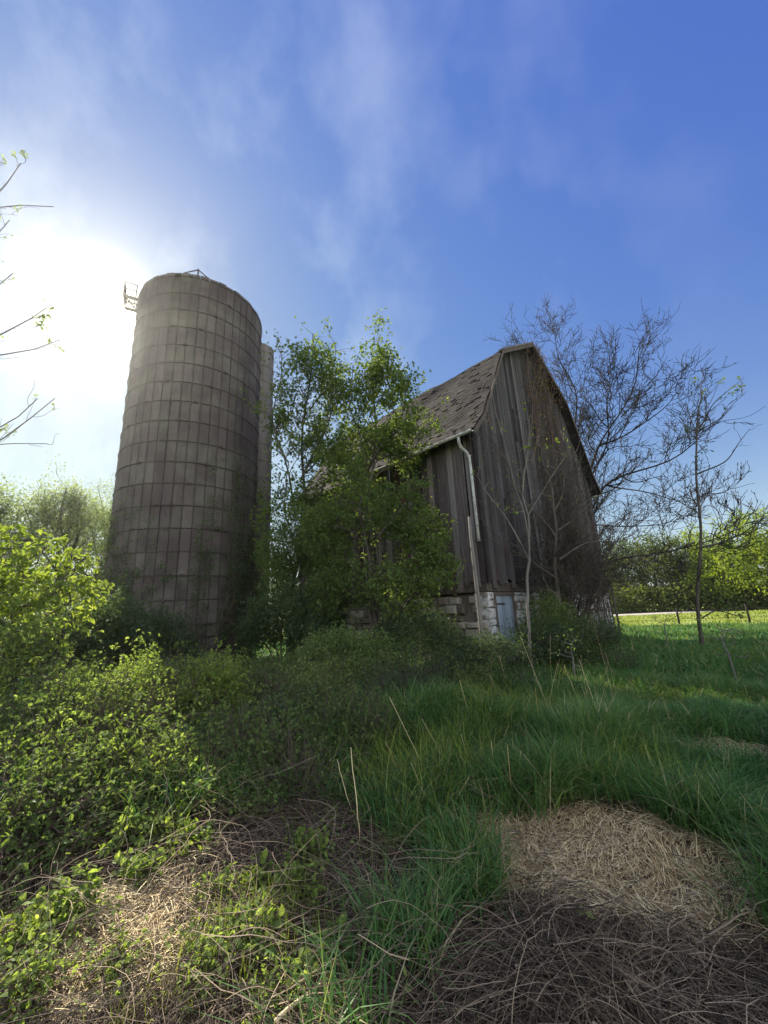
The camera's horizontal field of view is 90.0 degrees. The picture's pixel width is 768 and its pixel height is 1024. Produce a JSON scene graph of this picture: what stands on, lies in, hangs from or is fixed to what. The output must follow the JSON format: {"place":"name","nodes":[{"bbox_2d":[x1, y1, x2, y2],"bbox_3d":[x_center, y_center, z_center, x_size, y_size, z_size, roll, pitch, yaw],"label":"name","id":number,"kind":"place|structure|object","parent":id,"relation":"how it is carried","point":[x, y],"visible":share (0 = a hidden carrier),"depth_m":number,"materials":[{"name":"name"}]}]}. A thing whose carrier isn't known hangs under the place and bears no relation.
{"place":"outdoors","nodes":[
{"label":"outdoors","id":0,"kind":"place"},
{"bbox_2d":[0,599,767,1023],"bbox_3d":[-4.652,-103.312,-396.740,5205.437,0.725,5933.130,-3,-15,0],"label":"ground","id":1,"kind":"structure","parent":0,"point":[216,815],"depth_m":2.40,"materials":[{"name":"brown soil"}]},
{"bbox_2d":[0,472,61,602],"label":"leafy tree","id":2,"kind":"object","parent":1,"relation":"on","point":[5,511],"visible":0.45,"depth_m":14.12,"materials":[{"name":"green plant"}]},
{"bbox_2d":[0,150,64,446],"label":"budding tree","id":3,"kind":"object","parent":1,"relation":"on","point":[43,317],"visible":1,"depth_m":4.11,"materials":[{"name":"brown plant"}]},
{"bbox_2d":[0,875,77,980],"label":"leafy plant","id":4,"kind":"object","parent":1,"relation":"on","point":[18,917],"visible":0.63,"depth_m":1.84,"materials":[{"name":"green plant"}]},
{"bbox_2d":[0,904,111,1023],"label":"leafy plant","id":5,"kind":"object","parent":1,"relation":"on","point":[32,982],"visible":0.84,"depth_m":1.59,"materials":[{"name":"green plant"}]},
{"bbox_2d":[2,454,111,621],"bbox_3d":[-13.490,1.857,16.078,3.684,9.151,5.844,-15,-19,39],"label":"leafy tree","id":6,"kind":"object","parent":1,"relation":"on","point":[72,516],"visible":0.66,"depth_m":16.35,"materials":[{"name":"green plant"}]},
{"bbox_2d":[0,524,114,716],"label":"young tree","id":7,"kind":"object","parent":1,"relation":"on","point":[15,600],"visible":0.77,"depth_m":5.92,"materials":[{"name":"green plant"}]},
{"bbox_2d":[7,810,107,875],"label":"leafy plant","id":8,"kind":"object","parent":1,"relation":"on","point":[62,848],"visible":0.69,"depth_m":2.47,"materials":[{"name":"green plant"}]},
{"bbox_2d":[0,600,116,714],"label":"bramble bush","id":9,"kind":"object","parent":1,"relation":"on","point":[19,661],"visible":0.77,"depth_m":4.97,"materials":[{"name":"green plant"}]},
{"bbox_2d":[6,858,124,952],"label":"leafy plant","id":10,"kind":"object","parent":1,"relation":"on","point":[69,895],"visible":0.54,"depth_m":2.01,"materials":[{"name":"green plant"}]},
{"bbox_2d":[0,692,138,809],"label":"bramble bush","id":11,"kind":"object","parent":1,"relation":"on","point":[21,757],"visible":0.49,"depth_m":3.17,"materials":[{"name":"green plant"}]},
{"bbox_2d":[0,720,151,907],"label":"bramble bush","id":12,"kind":"object","parent":1,"relation":"on","point":[23,812],"visible":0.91,"depth_m":2.61,"materials":[{"name":"green plant"}]},
{"bbox_2d":[44,472,114,606],"bbox_3d":[-14.571,2.464,20.321,3.802,10.130,6.821,-10,-16,25],"label":"leafy tree","id":13,"kind":"object","parent":1,"relation":"on","point":[99,534],"visible":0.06,"depth_m":20.23,"materials":[{"name":"green plant"}]},
{"bbox_2d":[0,635,168,765],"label":"bramble bush","id":14,"kind":"object","parent":1,"relation":"on","point":[71,683],"visible":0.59,"depth_m":3.91,"materials":[{"name":"green plant"}]},
{"bbox_2d":[58,785,127,835],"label":"leafy plant","id":15,"kind":"object","parent":1,"relation":"on","point":[102,808],"visible":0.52,"depth_m":2.75,"materials":[{"name":"green plant"}]},
{"bbox_2d":[0,573,208,689],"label":"leafy bush","id":16,"kind":"object","parent":1,"relation":"on","point":[117,627],"visible":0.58,"depth_m":8.21,"materials":[{"name":"green plant"}]},
{"bbox_2d":[61,893,152,1019],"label":"leafy plant","id":17,"kind":"object","parent":1,"relation":"on","point":[124,960],"visible":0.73,"depth_m":1.71,"materials":[{"name":"green plant"}]},
{"bbox_2d":[12,689,210,814],"bbox_3d":[-2.418,2.108,3.370,1.513,1.009,1.522,7,-17,-32],"label":"bramble bush","id":18,"kind":"object","parent":1,"relation":"on","point":[131,749],"visible":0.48,"depth_m":3.29,"materials":[{"name":"green plant"}]},
{"bbox_2d":[14,654,212,754],"bbox_3d":[-2.700,2.045,4.029,1.701,1.030,1.502,9,-19,-37],"label":"bramble bush","id":19,"kind":"object","parent":1,"relation":"on","point":[131,704],"visible":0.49,"depth_m":3.91,"materials":[{"name":"green plant"}]},
{"bbox_2d":[89,794,164,863],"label":"leafy plant","id":20,"kind":"object","parent":1,"relation":"on","point":[110,844],"visible":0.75,"depth_m":2.64,"materials":[{"name":"green plant"}]},
{"bbox_2d":[43,642,212,703],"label":"bramble bush","id":21,"kind":"object","parent":1,"relation":"on","point":[94,667],"visible":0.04,"depth_m":5.23,"materials":[{"name":"green plant"}]},
{"bbox_2d":[109,836,170,901],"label":"leafy plant","id":22,"kind":"object","parent":1,"relation":"on","point":[130,872],"visible":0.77,"depth_m":2.31,"materials":[{"name":"green plant"}]},
{"bbox_2d":[113,799,190,866],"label":"leafy plant","id":23,"kind":"object","parent":1,"relation":"on","point":[156,829],"visible":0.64,"depth_m":2.67,"materials":[{"name":"green plant"}]},
{"bbox_2d":[85,629,222,711],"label":"bramble bush","id":24,"kind":"object","parent":1,"relation":"on","point":[151,662],"visible":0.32,"depth_m":4.71,"materials":[{"name":"green plant"}]},
{"bbox_2d":[90,702,246,817],"bbox_3d":[-1.832,2.213,3.308,1.388,1.017,1.499,-3,-15,0],"label":"bramble bush","id":25,"kind":"object","parent":1,"relation":"on","point":[160,772],"visible":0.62,"depth_m":3.16,"materials":[{"name":"green plant"}]},
{"bbox_2d":[97,269,273,671],"bbox_3d":[-7.637,-1.728,15.351,5.578,15.038,5.016,-3,-14,0],"label":"silo","id":26,"kind":"object","parent":1,"relation":"on","point":[196,363],"visible":0.78,"depth_m":13.60,"materials":[{"name":"concrete"}]},
{"bbox_2d":[85,492,175,671],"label":"climbing vine","id":27,"kind":"object","parent":26,"relation":"attached to","point":[105,545],"visible":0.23,"depth_m":12.08,"materials":[{"name":"green plant"}]},
{"bbox_2d":[160,453,266,663],"bbox_3d":[-5.312,1.573,13.615,1.800,7.494,4.384,-8,-16,19],"label":"climbing vine","id":28,"kind":"object","parent":26,"relation":"attached to","point":[241,568],"visible":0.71,"depth_m":13.04,"materials":[{"name":"green plant"}]},
{"bbox_2d":[158,812,221,865],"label":"leafy plant","id":29,"kind":"object","parent":1,"relation":"on","point":[190,828],"visible":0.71,"depth_m":2.56,"materials":[{"name":"green plant"}]},
{"bbox_2d":[165,776,231,822],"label":"leafy plant","id":30,"kind":"object","parent":1,"relation":"on","point":[187,796],"visible":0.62,"depth_m":2.97,"materials":[{"name":"green plant"}]},
{"bbox_2d":[140,909,266,1022],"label":"leafy plant","id":31,"kind":"object","parent":1,"relation":"on","point":[208,951],"visible":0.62,"depth_m":1.72,"materials":[{"name":"green plant"}]},
{"bbox_2d":[135,638,277,726],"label":"bramble bush","id":32,"kind":"object","parent":1,"relation":"on","point":[216,681],"visible":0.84,"depth_m":4.63,"materials":[{"name":"green plant"}]},
{"bbox_2d":[168,637,266,678],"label":"bramble bush","id":33,"kind":"object","parent":1,"relation":"on","point":[222,660],"visible":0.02,"depth_m":6.71,"materials":[{"name":"green plant"}]},
{"bbox_2d":[184,861,259,920],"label":"leafy plant","id":34,"kind":"object","parent":1,"relation":"on","point":[227,870],"visible":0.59,"depth_m":2.18,"materials":[{"name":"green plant"}]},
{"bbox_2d":[176,695,304,798],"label":"bramble bush","id":35,"kind":"object","parent":1,"relation":"on","point":[237,734],"visible":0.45,"depth_m":3.56,"materials":[{"name":"green plant"}]},
{"bbox_2d":[0,676,481,1023],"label":"ground cover","id":36,"kind":"object","parent":1,"relation":"on","point":[192,914],"visible":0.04,"depth_m":2.30,"materials":[{"name":"green plant"}]},
{"bbox_2d":[4,801,478,1023],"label":"short grass","id":37,"kind":"structure","parent":1,"relation":"on","point":[286,948],"depth_m":1.84,"materials":[{"name":"green plant"}]},
{"bbox_2d":[182,678,300,760],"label":"bramble bush","id":38,"kind":"object","parent":1,"relation":"on","point":[235,716],"visible":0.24,"depth_m":4.09,"materials":[{"name":"green plant"}]},
{"bbox_2d":[206,885,290,975],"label":"leafy plant","id":39,"kind":"object","parent":1,"relation":"on","point":[270,912],"visible":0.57,"depth_m":1.90,"materials":[{"name":"green plant"}]},
{"bbox_2d":[228,773,284,820],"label":"leafy plant","id":40,"kind":"object","parent":1,"relation":"on","point":[250,803],"visible":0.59,"depth_m":2.93,"materials":[{"name":"green plant"}]},
{"bbox_2d":[205,645,308,716],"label":"bramble bush","id":41,"kind":"object","parent":1,"relation":"on","point":[271,684],"visible":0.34,"depth_m":5.15,"materials":[{"name":"green plant"}]},
{"bbox_2d":[231,847,288,902],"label":"leafy plant","id":42,"kind":"object","parent":1,"relation":"on","point":[258,875],"visible":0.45,"depth_m":2.29,"materials":[{"name":"green plant"}]},
{"bbox_2d":[232,940,314,1023],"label":"leafy plant","id":43,"kind":"object","parent":1,"relation":"on","point":[271,987],"visible":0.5,"depth_m":1.64,"materials":[{"name":"green plant"}]},
{"bbox_2d":[215,678,339,740],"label":"bramble bush","id":44,"kind":"object","parent":1,"relation":"on","point":[285,703],"visible":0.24,"depth_m":4.29,"materials":[{"name":"green plant"}]},
{"bbox_2d":[212,700,349,827],"bbox_3d":[-0.793,2.198,3.201,1.078,1.172,1.030,0,-15,-9],"label":"bramble bush","id":45,"kind":"object","parent":1,"relation":"on","point":[287,772],"visible":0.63,"depth_m":3.17,"materials":[{"name":"green plant"}]},
{"bbox_2d":[224,699,352,793],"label":"bramble bush","id":46,"kind":"object","parent":1,"relation":"on","point":[296,737],"visible":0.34,"depth_m":3.55,"materials":[{"name":"green plant"}]},
{"bbox_2d":[220,641,357,692],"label":"bramble bush","id":47,"kind":"object","parent":1,"relation":"on","point":[258,670],"visible":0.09,"depth_m":6.49,"materials":[{"name":"green plant"}]},
{"bbox_2d":[230,572,356,663],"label":"leafy bush","id":48,"kind":"object","parent":1,"relation":"on","point":[270,627],"visible":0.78,"depth_m":10.10,"materials":[{"name":"green plant"}]},
{"bbox_2d":[256,848,331,909],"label":"leafy plant","id":49,"kind":"object","parent":1,"relation":"on","point":[276,877],"visible":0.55,"depth_m":2.21,"materials":[{"name":"green plant"}]},
{"bbox_2d":[225,655,366,721],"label":"bramble bush","id":50,"kind":"object","parent":1,"relation":"on","point":[317,690],"visible":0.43,"depth_m":4.83,"materials":[{"name":"green plant"}]},
{"bbox_2d":[234,316,366,658],"bbox_3d":[-2.632,-1.289,13.124,4.525,12.736,2.559,-3,-15,0],"label":"leafy tree","id":51,"kind":"object","parent":1,"relation":"on","point":[332,384],"visible":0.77,"depth_m":13.40,"materials":[{"name":"green plant"}]},
{"bbox_2d":[251,499,352,659],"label":"leafy bush","id":52,"kind":"object","parent":1,"relation":"on","point":[280,571],"visible":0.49,"depth_m":11.21,"materials":[{"name":"green plant"}]},
{"bbox_2d":[274,825,334,873],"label":"leafy plant","id":53,"kind":"object","parent":1,"relation":"on","point":[313,841],"visible":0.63,"depth_m":2.48,"materials":[{"name":"green plant"}]},
{"bbox_2d":[259,635,378,697],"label":"bramble bush","id":54,"kind":"object","parent":1,"relation":"on","point":[312,669],"visible":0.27,"depth_m":5.65,"materials":[{"name":"green plant"}]},
{"bbox_2d":[256,678,389,767],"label":"bramble bush","id":55,"kind":"object","parent":1,"relation":"on","point":[326,707],"visible":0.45,"depth_m":4.07,"materials":[{"name":"green plant"}]},
{"bbox_2d":[281,911,374,1003],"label":"leafy plant","id":56,"kind":"object","parent":1,"relation":"on","point":[315,959],"visible":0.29,"depth_m":1.81,"materials":[{"name":"green plant"}]},
{"bbox_2d":[266,616,427,679],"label":"leafy bush","id":57,"kind":"object","parent":1,"relation":"on","point":[337,640],"visible":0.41,"depth_m":7.81,"materials":[{"name":"green plant"}]},
{"bbox_2d":[283,668,411,752],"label":"bramble bush","id":58,"kind":"object","parent":1,"relation":"on","point":[356,703],"visible":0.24,"depth_m":4.41,"materials":[{"name":"green plant"}]},
{"bbox_2d":[304,641,410,694],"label":"bramble bush","id":59,"kind":"object","parent":1,"relation":"on","point":[364,665],"visible":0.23,"depth_m":6.65,"materials":[{"name":"green plant"}]},
{"bbox_2d":[305,308,448,645],"bbox_3d":[-0.170,-1.266,12.280,4.858,11.904,2.383,-5,-15,9],"label":"leafy tree","id":60,"kind":"object","parent":1,"relation":"on","point":[386,443],"visible":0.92,"depth_m":12.60,"materials":[{"name":"green plant"}]},
{"bbox_2d":[322,677,434,762],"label":"bramble bush","id":61,"kind":"object","parent":1,"relation":"on","point":[378,715],"visible":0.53,"depth_m":4.08,"materials":[{"name":"green plant"}]},
{"bbox_2d":[292,454,466,662],"bbox_3d":[-0.237,1.311,9.941,4.670,6.030,2.129,-5,-15,9],"label":"leafy bush","id":62,"kind":"object","parent":1,"relation":"on","point":[429,552],"visible":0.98,"depth_m":9.86,"materials":[{"name":"green plant"}]},
{"bbox_2d":[0,665,767,1023],"bbox_3d":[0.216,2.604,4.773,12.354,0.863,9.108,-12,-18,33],"label":"dead stems","id":63,"kind":"object","parent":1,"relation":"on","point":[566,978],"visible":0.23,"depth_m":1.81,"materials":[{"name":"brown plant"}]},
{"bbox_2d":[0,733,767,1023],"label":"dry straw","id":64,"kind":"object","parent":1,"relation":"on","point":[630,868],"visible":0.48,"depth_m":2.27,"materials":[{"name":"beige plant"}]},
{"bbox_2d":[0,655,767,1023],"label":"tall grass","id":65,"kind":"structure","parent":1,"relation":"on","point":[726,717],"depth_m":3.14,"materials":[{"name":"green plant"}]},
{"bbox_2d":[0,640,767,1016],"bbox_3d":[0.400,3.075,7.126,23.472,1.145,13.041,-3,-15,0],"label":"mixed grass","id":66,"kind":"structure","parent":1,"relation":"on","point":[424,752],"depth_m":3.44,"materials":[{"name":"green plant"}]},
{"bbox_2d":[0,610,767,657],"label":"field grass","id":67,"kind":"structure","parent":1,"relation":"on","point":[639,617],"depth_m":33.19,"materials":[{"name":"green plant"}]},
{"bbox_2d":[4,649,765,753],"bbox_3d":[-0.086,3.225,7.348,20.872,0.939,10.229,-3,-15,0],"label":"weed cover","id":68,"kind":"object","parent":1,"relation":"on","point":[603,677],"visible":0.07,"depth_m":5.56,"materials":[{"name":"green plant"}]},
{"bbox_2d":[353,645,449,701],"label":"bramble bush","id":69,"kind":"object","parent":1,"relation":"on","point":[398,680],"visible":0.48,"depth_m":5.70,"materials":[{"name":"green plant"}]},
{"bbox_2d":[374,647,473,688],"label":"bramble bush","id":70,"kind":"object","parent":1,"relation":"on","point":[432,671],"visible":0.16,"depth_m":7.12,"materials":[{"name":"green plant"}]},
{"bbox_2d":[369,600,487,667],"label":"leafy bush","id":71,"kind":"object","parent":1,"relation":"on","point":[421,626],"visible":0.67,"depth_m":9.08,"materials":[{"name":"green plant"}]},
{"bbox_2d":[416,637,494,678],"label":"bramble bush","id":72,"kind":"object","parent":1,"relation":"on","point":[447,655],"visible":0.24,"depth_m":8.26,"materials":[{"name":"green plant"}]},
{"bbox_2d":[300,342,621,663],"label":"barn","id":73,"kind":"structure","parent":1,"relation":"on","point":[451,462],"depth_m":12.62,"materials":[{"name":"grey wood"}]},
{"bbox_2d":[494,595,518,663],"bbox_3d":[3.483,3.258,10.801,1.032,1.958,0.100,11,-20,-42],"label":"door","id":74,"kind":"structure","parent":73,"relation":"in","point":[504,603],"depth_m":10.90,"materials":[{"name":"paint"}]},
{"bbox_2d":[517,338,584,603],"bbox_3d":[6.707,-1.671,15.004,4.379,11.406,1.155,10,-19,-40],"label":"dead vine","id":75,"kind":"object","parent":73,"relation":"attached to","point":[540,390],"visible":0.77,"depth_m":15.76,"materials":[{"name":"brown plant"}]},
{"bbox_2d":[541,412,618,637],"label":"dead vine","id":76,"kind":"object","parent":73,"relation":"attached to","point":[591,528],"visible":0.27,"depth_m":15.78,"materials":[{"name":"brown plant"}]},
{"bbox_2d":[427,650,517,692],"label":"bramble bush","id":77,"kind":"object","parent":1,"relation":"on","point":[478,675],"visible":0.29,"depth_m":6.78,"materials":[{"name":"green plant"}]},
{"bbox_2d":[468,516,484,662],"bbox_3d":[2.317,2.065,9.547,0.143,4.097,0.395,-9,-16,23],"label":"wooden pole","id":78,"kind":"object","parent":1,"relation":"on","point":[479,611],"visible":0.73,"depth_m":9.63,"materials":[{"name":"grey wood"}]},
{"bbox_2d":[206,616,767,809],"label":"dry stalks","id":79,"kind":"object","parent":1,"relation":"on","point":[534,702],"visible":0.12,"depth_m":4.74,"materials":[{"name":"plant"}]},
{"bbox_2d":[471,383,571,670],"bbox_3d":[3.380,0.165,8.983,2.309,7.185,1.254,-3,-15,0],"label":"bare sapling","id":80,"kind":"object","parent":1,"relation":"on","point":[496,503],"visible":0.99,"depth_m":9.14,"materials":[{"name":"brown plant"}]},
{"bbox_2d":[416,606,638,675],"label":"leafy bush","id":81,"kind":"object","parent":1,"relation":"on","point":[507,648],"visible":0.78,"depth_m":8.71,"materials":[{"name":"green plant"}]},
{"bbox_2d":[482,647,581,700],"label":"bramble bush","id":82,"kind":"object","parent":1,"relation":"on","point":[544,674],"visible":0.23,"depth_m":6.54,"materials":[{"name":"green plant"}]},
{"bbox_2d":[438,360,671,624],"bbox_3d":[4.859,-0.411,11.132,6.710,9.413,2.585,-3,-15,0],"label":"bare tree","id":83,"kind":"object","parent":1,"relation":"on","point":[556,548],"visible":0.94,"depth_m":10.96,"materials":[{"name":"brown plant"}]},
{"bbox_2d":[501,585,619,666],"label":"leafy bush","id":84,"kind":"object","parent":1,"relation":"on","point":[558,614],"visible":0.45,"depth_m":9.62,"materials":[{"name":"green plant"}]},
{"bbox_2d":[543,623,596,676],"bbox_3d":[3.953,2.928,7.965,1.211,1.348,0.930,-3,-15,0],"label":"meadow sapling","id":85,"kind":"object","parent":1,"relation":"on","point":[571,647],"visible":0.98,"depth_m":7.96,"materials":[{"name":"green plant"}]},
{"bbox_2d":[507,406,653,649],"bbox_3d":[5.790,0.518,11.688,4.652,7.746,2.440,2,-15,-16],"label":"bare thicket","id":86,"kind":"object","parent":1,"relation":"on","point":[575,570],"visible":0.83,"depth_m":11.25,"materials":[{"name":"brown plant"}]},
{"bbox_2d":[563,635,649,669],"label":"bramble bush","id":87,"kind":"object","parent":1,"relation":"on","point":[610,657],"visible":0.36,"depth_m":8.95,"materials":[{"name":"green plant"}]},
{"bbox_2d":[482,293,767,586],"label":"bare tree","id":88,"kind":"object","parent":1,"relation":"on","point":[634,404],"visible":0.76,"depth_m":19.04,"materials":[{"name":"brown plant"}]},
{"bbox_2d":[600,534,665,609],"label":"tree","id":89,"kind":"object","parent":1,"relation":"on","point":[631,577],"visible":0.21,"depth_m":59.60,"materials":[{"name":"green plant"}]},
{"bbox_2d":[606,528,703,606],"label":"tree","id":90,"kind":"object","parent":1,"relation":"on","point":[649,540],"visible":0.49,"depth_m":56.86,"materials":[{"name":"green plant"}]},
{"bbox_2d":[641,531,721,603],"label":"tree","id":91,"kind":"object","parent":1,"relation":"on","point":[683,559],"visible":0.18,"depth_m":57.87,"materials":[{"name":"green plant"}]},
{"bbox_2d":[624,604,751,624],"bbox_3d":[20.795,6.851,25.112,23.720,1.454,0.148,-9,-16,23],"label":"wire fence","id":92,"kind":"object","parent":1,"relation":"on","point":[745,605],"visible":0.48,"depth_m":25.34,"materials":[{"name":"grey metal"}]},
{"bbox_2d":[609,580,767,613],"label":"undergrowth","id":93,"kind":"object","parent":1,"relation":"on","point":[707,603],"visible":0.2,"depth_m":52.19,"materials":[{"name":"green plant"}]},
{"bbox_2d":[614,374,767,645],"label":"young bare tree","id":94,"kind":"object","parent":1,"relation":"on","point":[699,568],"visible":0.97,"depth_m":11.91,"materials":[{"name":"brown plant"}]},
{"bbox_2d":[658,911,750,974],"bbox_3d":[1.439,2.059,1.813,0.880,0.100,0.094,3,-16,-22],"label":"dead stick","id":95,"kind":"object","parent":1,"relation":"on","point":[714,931],"visible":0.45,"depth_m":1.91,"materials":[{"name":"brown wood"}]},
{"bbox_2d":[671,541,746,604],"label":"tree","id":96,"kind":"object","parent":1,"relation":"on","point":[705,555],"visible":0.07,"depth_m":59.03,"materials":[{"name":"green plant"}]},
{"bbox_2d":[671,614,767,681],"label":"meadow sapling","id":97,"kind":"object","parent":1,"relation":"on","point":[727,651],"visible":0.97,"depth_m":6.83,"materials":[{"name":"green plant"}]},
{"bbox_2d":[676,508,767,608],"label":"tree","id":98,"kind":"object","parent":1,"relation":"on","point":[710,575],"visible":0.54,"depth_m":50.06,"materials":[{"name":"green plant"}]},
{"bbox_2d":[705,504,767,596],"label":"tree","id":99,"kind":"object","parent":1,"relation":"on","point":[760,571],"visible":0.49,"depth_m":48.51,"materials":[{"name":"green plant"}]},
{"bbox_2d":[0,619,767,705],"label":"meadow grass","id":100,"kind":"structure","parent":0,"point":[679,634],"depth_m":10.49,"materials":[{"name":"green plant"}]},
{"bbox_2d":[0,0,767,621],"label":"sky","id":101,"kind":"structure","parent":0,"point":[442,166],"materials":[{"name":"blue"}]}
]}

